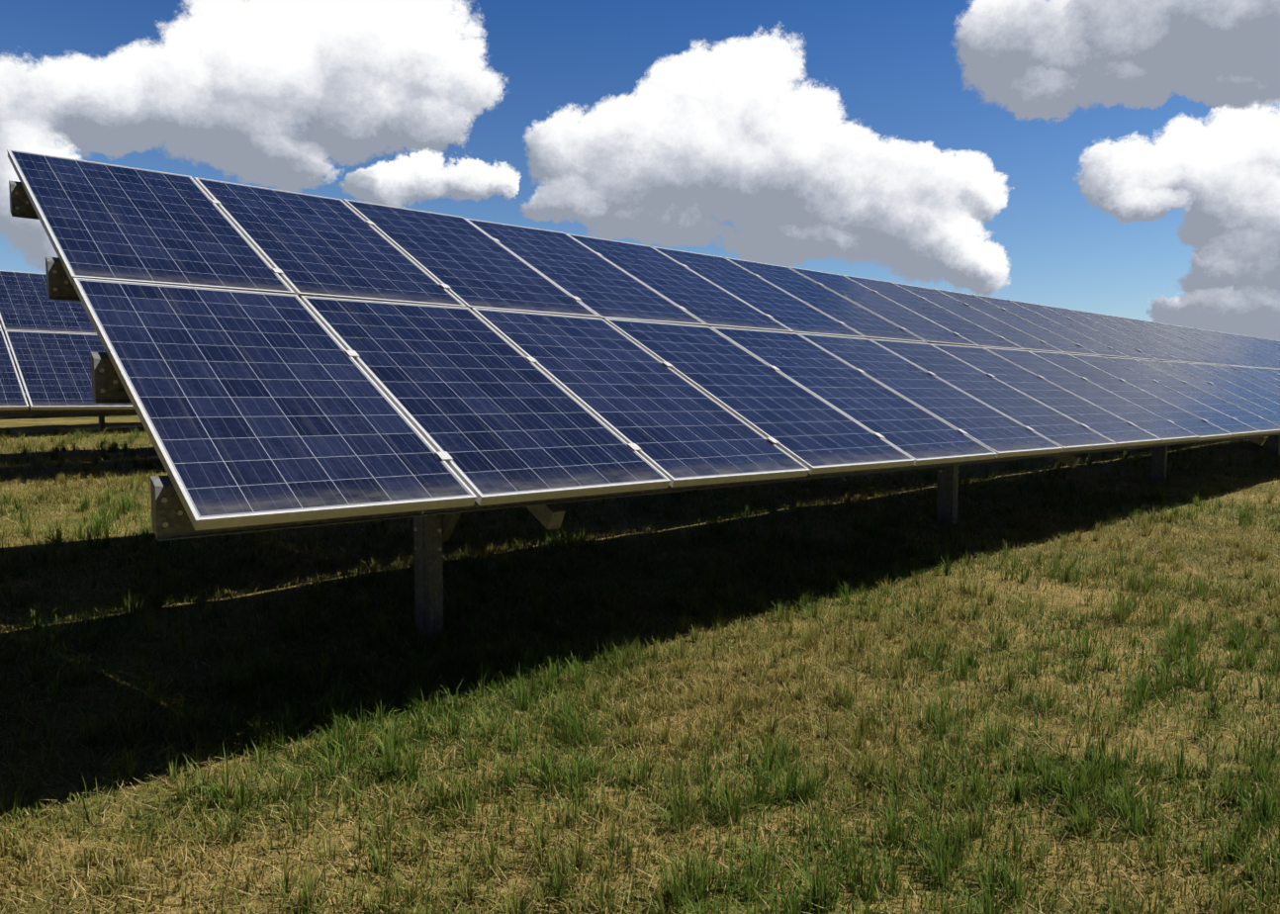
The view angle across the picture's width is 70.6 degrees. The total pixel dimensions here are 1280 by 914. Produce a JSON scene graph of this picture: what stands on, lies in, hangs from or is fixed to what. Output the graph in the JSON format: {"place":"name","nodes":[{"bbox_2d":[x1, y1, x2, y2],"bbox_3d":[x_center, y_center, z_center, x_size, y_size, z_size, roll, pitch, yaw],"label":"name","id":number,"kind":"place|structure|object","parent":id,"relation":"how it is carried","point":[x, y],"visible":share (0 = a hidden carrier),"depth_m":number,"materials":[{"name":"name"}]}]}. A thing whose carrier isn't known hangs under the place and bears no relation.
{"place":"outdoors","nodes":[
{"label":"outdoors","id":0,"kind":"place"},
{"bbox_2d":[0,413,1279,913],"bbox_3d":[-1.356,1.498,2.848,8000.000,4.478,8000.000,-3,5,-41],"label":"ground","id":1,"kind":"structure","parent":0,"point":[14,425],"depth_m":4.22,"materials":[{"name":"green plant"}]},
{"bbox_2d":[0,320,104,432],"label":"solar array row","id":2,"kind":"object","parent":1,"relation":"on","point":[101,420],"depth_m":18.67,"materials":[{"name":"grey metal"}]},
{"bbox_2d":[0,270,136,414],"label":"solar array row","id":3,"kind":"object","parent":1,"relation":"on","point":[53,344],"depth_m":10.72,"materials":[{"name":"blue glass"}]},
{"bbox_2d":[6,149,1279,639],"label":"solar array row","id":4,"kind":"object","parent":1,"relation":"on","point":[270,359],"visible":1,"depth_m":5.12,"materials":[{"name":"blue glass"}]},
{"bbox_2d":[0,0,1279,341],"label":"sky","id":5,"kind":"structure","parent":0,"point":[1110,157],"materials":[{"name":"blue"}]}
]}

